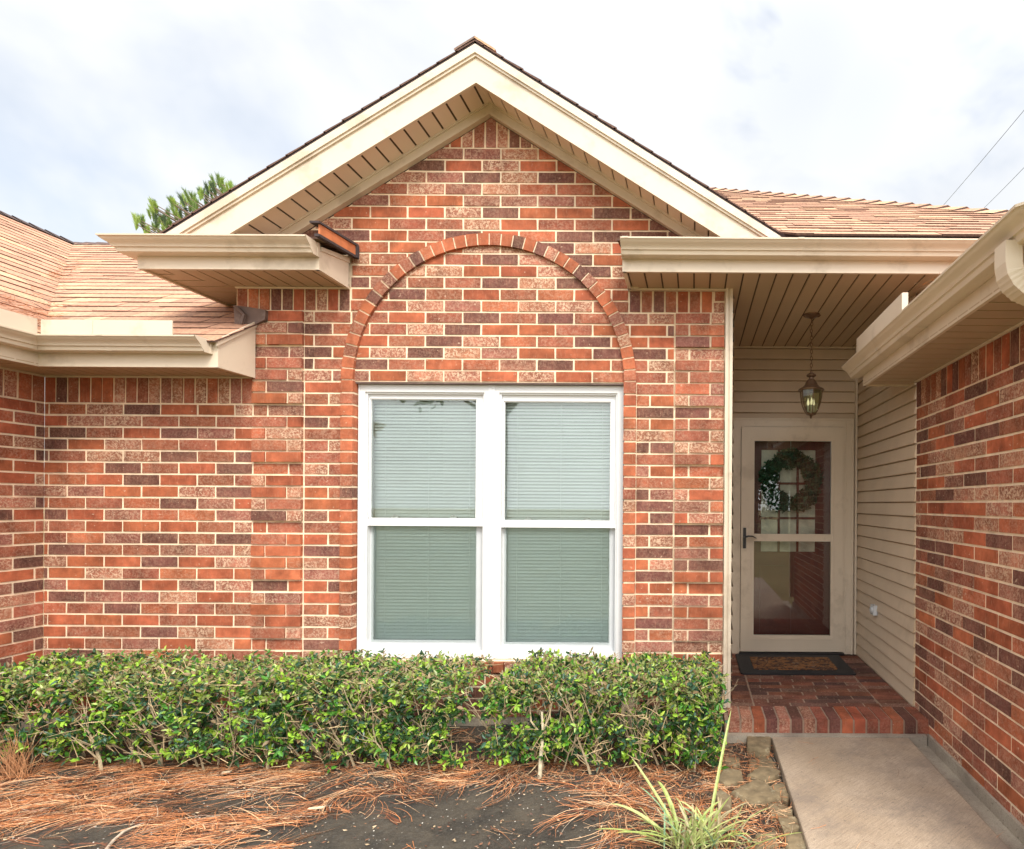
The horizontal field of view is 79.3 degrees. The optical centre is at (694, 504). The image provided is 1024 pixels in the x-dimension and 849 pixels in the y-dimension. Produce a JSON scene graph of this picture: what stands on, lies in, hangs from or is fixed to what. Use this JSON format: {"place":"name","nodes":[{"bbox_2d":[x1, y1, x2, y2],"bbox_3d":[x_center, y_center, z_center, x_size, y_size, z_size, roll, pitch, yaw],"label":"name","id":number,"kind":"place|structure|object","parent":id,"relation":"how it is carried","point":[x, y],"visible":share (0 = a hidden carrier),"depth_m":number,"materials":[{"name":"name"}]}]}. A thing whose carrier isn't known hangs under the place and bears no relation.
{"place":"outdoors","nodes":[
{"label":"outdoors","id":0,"kind":"place"},
{"bbox_2d":[0,721,790,848],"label":"garden bed","id":1,"kind":"object","parent":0,"point":[404,833],"visible":0.4,"depth_m":2.93,"materials":[{"name":"soil"}]},
{"bbox_2d":[0,730,51,781],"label":"needle tuft","id":2,"kind":"object","parent":1,"relation":"on","point":[15,765],"visible":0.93,"depth_m":3.19,"materials":[{"name":"brown plant"}]},
{"bbox_2d":[0,648,126,766],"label":"clipped shrub","id":3,"kind":"object","parent":1,"relation":"on","point":[16,685],"visible":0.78,"depth_m":3.38,"materials":[{"name":"green plant"}]},
{"bbox_2d":[105,822,144,848],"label":"bare root","id":4,"kind":"object","parent":1,"relation":"on","point":[112,841],"visible":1,"depth_m":2.63,"materials":[{"name":"beige plant"}]},
{"bbox_2d":[15,645,297,773],"bbox_3d":[-3.100,1.222,3.513,1.301,0.591,0.801,0,0,0],"label":"clipped shrub","id":5,"kind":"object","parent":1,"relation":"on","point":[155,688],"visible":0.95,"depth_m":3.28,"materials":[{"name":"green plant"}]},
{"bbox_2d":[13,775,689,848],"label":"pebbles","id":6,"kind":"object","parent":1,"relation":"on","point":[374,830],"visible":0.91,"depth_m":2.80,"materials":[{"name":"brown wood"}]},
{"bbox_2d":[222,647,499,772],"bbox_3d":[-1.926,1.224,3.534,1.461,0.601,0.888,0,0,0],"label":"clipped shrub","id":7,"kind":"object","parent":1,"relation":"on","point":[390,683],"visible":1,"depth_m":3.28,"materials":[{"name":"green plant"}]},
{"bbox_2d":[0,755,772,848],"bbox_3d":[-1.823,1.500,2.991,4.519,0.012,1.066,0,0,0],"label":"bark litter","id":8,"kind":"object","parent":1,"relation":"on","point":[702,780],"visible":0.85,"depth_m":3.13,"materials":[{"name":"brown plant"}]},
{"bbox_2d":[0,724,796,848],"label":"pine straw","id":9,"kind":"object","parent":1,"relation":"on","point":[28,819],"visible":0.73,"depth_m":3.00,"materials":[{"name":"brown plant"}]},
{"bbox_2d":[307,806,324,809],"bbox_3d":[-1.858,1.494,2.878,0.077,0.008,0.015,0,0,-15],"label":"wood chip","id":10,"kind":"object","parent":9,"relation":"on","point":[318,807],"visible":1,"depth_m":2.87,"materials":[{"name":"plant"}]},
{"bbox_2d":[458,647,632,778],"bbox_3d":[-0.876,1.230,3.520,1.048,0.602,0.822,0,0,0],"label":"clipped shrub","id":11,"kind":"object","parent":1,"relation":"on","point":[576,682],"visible":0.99,"depth_m":3.28,"materials":[{"name":"green plant"}]},
{"bbox_2d":[593,649,737,774],"bbox_3d":[-0.167,1.240,3.514,0.835,0.592,0.829,0,0,0],"label":"clipped shrub","id":12,"kind":"object","parent":1,"relation":"on","point":[691,687],"visible":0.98,"depth_m":3.29,"materials":[{"name":"green plant"}]},
{"bbox_2d":[601,712,800,848],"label":"strap leaved plant","id":13,"kind":"object","parent":1,"relation":"on","point":[705,833],"visible":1,"depth_m":2.59,"materials":[{"name":"green plant"}]},
{"bbox_2d":[715,789,731,816],"bbox_3d":[0.144,1.522,2.929,0.088,0.108,0.197,0,0,0],"label":"flagstone","id":14,"kind":"object","parent":1,"relation":"on","point":[724,796],"visible":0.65,"depth_m":2.91,"materials":[{"name":"beige stone"}]},
{"bbox_2d":[718,768,743,789],"bbox_3d":[0.196,1.532,3.221,0.144,0.088,0.208,0,0,0],"label":"flagstone","id":15,"kind":"object","parent":1,"relation":"on","point":[730,777],"visible":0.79,"depth_m":3.18,"materials":[{"name":"brown stone"}]},
{"bbox_2d":[731,779,780,808],"bbox_3d":[0.332,1.528,3.021,0.218,0.098,0.217,0,0,-42],"label":"flagstone","id":16,"kind":"object","parent":1,"relation":"on","point":[756,792],"visible":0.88,"depth_m":2.99,"materials":[{"name":"beige stone"}]},
{"bbox_2d":[746,736,771,758],"bbox_3d":[0.410,1.526,3.675,0.166,0.103,0.319,0,0,6],"label":"flagstone","id":17,"kind":"object","parent":1,"relation":"on","point":[759,747],"visible":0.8,"depth_m":3.57,"materials":[{"name":"brown stone"}]},
{"bbox_2d":[747,767,780,784],"bbox_3d":[0.395,1.533,3.254,0.140,0.088,0.173,0,0,39],"label":"flagstone","id":18,"kind":"object","parent":1,"relation":"on","point":[763,774],"visible":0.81,"depth_m":3.23,"materials":[{"name":"brown stone"}]},
{"bbox_2d":[767,803,792,820],"bbox_3d":[0.426,1.539,2.888,0.125,0.078,0.130,0,0,0],"label":"flagstone","id":19,"kind":"object","parent":1,"relation":"on","point":[777,808],"visible":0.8,"depth_m":2.87,"materials":[{"name":"beige stone"}]},
{"bbox_2d":[777,816,799,837],"bbox_3d":[0.451,1.536,2.741,0.104,0.084,0.145,0,0,0],"label":"flagstone","id":20,"kind":"object","parent":1,"relation":"on","point":[784,821],"visible":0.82,"depth_m":2.73,"materials":[{"name":"beige stone"}]},
{"bbox_2d":[784,832,806,848],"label":"flagstone","id":21,"kind":"object","parent":1,"relation":"on","point":[795,841],"visible":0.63,"depth_m":2.60,"materials":[{"name":"beige stone"}]},
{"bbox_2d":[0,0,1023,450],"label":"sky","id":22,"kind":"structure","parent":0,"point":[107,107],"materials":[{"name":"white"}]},
{"bbox_2d":[772,737,1009,848],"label":"walkway","id":23,"kind":"structure","parent":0,"point":[873,796],"depth_m":2.94,"materials":[{"name":"concrete"}]},
{"bbox_2d":[805,742,998,848],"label":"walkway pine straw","id":24,"kind":"object","parent":23,"relation":"on","point":[842,776],"visible":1,"depth_m":2.92,"materials":[{"name":"brown plant"}]},
{"bbox_2d":[946,112,1022,201],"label":"overhead wire","id":25,"kind":"object","parent":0,"point":[988,152],"visible":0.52,"depth_m":16.55,"materials":[{"name":"black metal"}]},
{"bbox_2d":[984,168,1023,207],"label":"overhead wire","id":26,"kind":"object","parent":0,"point":[1004,187],"visible":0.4,"depth_m":16.57,"materials":[{"name":"black metal"}]},
{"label":"lawn","id":27,"kind":"structure","parent":0,"visible":0},
{"bbox_2d":[130,172,235,232],"bbox_3d":[-9.281,-3.361,14.120,7.347,9.968,5.726,0,0,-33],"label":"pine tree","id":28,"kind":"object","parent":27,"relation":"on","point":[192,202],"visible":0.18,"depth_m":13.91,"materials":[{"name":"green plant"}]},
{"bbox_2d":[0,36,1023,848],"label":"brick house","id":29,"kind":"structure","parent":27,"relation":"on","point":[488,230],"depth_m":3.99,"materials":[{"name":"brick"}]},
{"bbox_2d":[0,258,93,327],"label":"roof pine straw","id":30,"kind":"object","parent":29,"relation":"on","point":[27,310],"visible":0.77,"depth_m":3.85,"materials":[{"name":"brown plant"}]},
{"bbox_2d":[357,384,490,658],"bbox_3d":[-1.865,0.120,4.082,0.914,1.887,0.106,0,0,0],"label":"window","id":31,"kind":"structure","parent":29,"relation":"in","point":[367,393],"depth_m":4.05,"materials":[{"name":"white plastic"}]},
{"bbox_2d":[374,400,475,639],"bbox_3d":[-1.888,0.113,4.148,0.764,1.812,0.053,0,0,0],"label":"mini blind","id":32,"kind":"object","parent":29,"relation":"attached to","point":[425,582],"visible":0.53,"depth_m":4.14,"materials":[{"name":"white plastic"}]},
{"bbox_2d":[505,403,609,641],"bbox_3d":[-0.957,0.118,4.148,0.768,1.813,0.053,0,0,0],"label":"mini blind","id":33,"kind":"object","parent":29,"relation":"attached to","point":[557,584],"visible":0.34,"depth_m":4.14,"materials":[{"name":"white plastic"}]},
{"bbox_2d":[491,385,623,658],"bbox_3d":[-0.943,0.126,4.082,0.906,1.887,0.106,0,0,0],"label":"window","id":34,"kind":"structure","parent":29,"relation":"in","point":[614,395],"depth_m":4.05,"materials":[{"name":"white plastic"}]},
{"bbox_2d":[740,441,830,634],"bbox_3d":[0.902,0.327,5.541,0.948,2.077,0.048,0,0,0],"label":"front door","id":35,"kind":"structure","parent":29,"relation":"in","point":[792,578],"depth_m":5.52,"materials":[{"name":"red paint"}]},
{"bbox_2d":[758,441,823,513],"bbox_3d":[0.908,-0.310,5.485,0.631,0.802,0.124,0,0,0],"label":"wreath","id":36,"kind":"object","parent":35,"relation":"attached to","point":[805,498],"visible":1,"depth_m":5.47,"materials":[{"name":"green plant"}]},
{"bbox_2d":[740,427,843,651],"bbox_3d":[0.902,0.325,5.379,0.944,2.073,0.092,0,0,0],"label":"storm door","id":37,"kind":"structure","parent":29,"relation":"in","point":[749,641],"depth_m":5.40,"materials":[{"name":"plastic"}]},
{"bbox_2d":[735,654,855,674],"bbox_3d":[0.847,1.377,5.043,0.940,0.015,0.615,0,0,0],"label":"doormat","id":38,"kind":"object","parent":29,"relation":"on","point":[778,664],"visible":1,"depth_m":4.99,"materials":[{"name":"rubber"}]},
{"bbox_2d":[798,312,823,417],"bbox_3d":[0.901,-1.058,4.505,0.199,0.803,0.199,0,0,0],"label":"hanging lantern","id":39,"kind":"object","parent":29,"relation":"hanging from","point":[811,385],"visible":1,"depth_m":4.49,"materials":[{"name":"brown metal"}]},
{"bbox_2d":[724,757,739,769],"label":"flagstone","id":40,"kind":"object","parent":27,"relation":"on","point":[733,763],"visible":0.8,"depth_m":3.40,"materials":[{"name":"brown stone"}]},
{"bbox_2d":[748,757,776,772],"bbox_3d":[0.399,1.545,3.416,0.171,0.066,0.184,0,0,0],"label":"flagstone","id":41,"kind":"object","parent":27,"relation":"on","point":[767,762],"visible":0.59,"depth_m":3.42,"materials":[{"name":"brown stone"}]},
{"bbox_2d":[754,831,778,848],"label":"flagstone","id":42,"kind":"object","parent":27,"relation":"on","point":[769,841],"visible":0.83,"depth_m":2.61,"materials":[{"name":"beige stone"}]},
{"bbox_2d":[770,783,789,805],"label":"flagstone","id":43,"kind":"object","parent":27,"relation":"on","point":[784,796],"visible":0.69,"depth_m":3.05,"materials":[{"name":"beige stone"}]}
]}

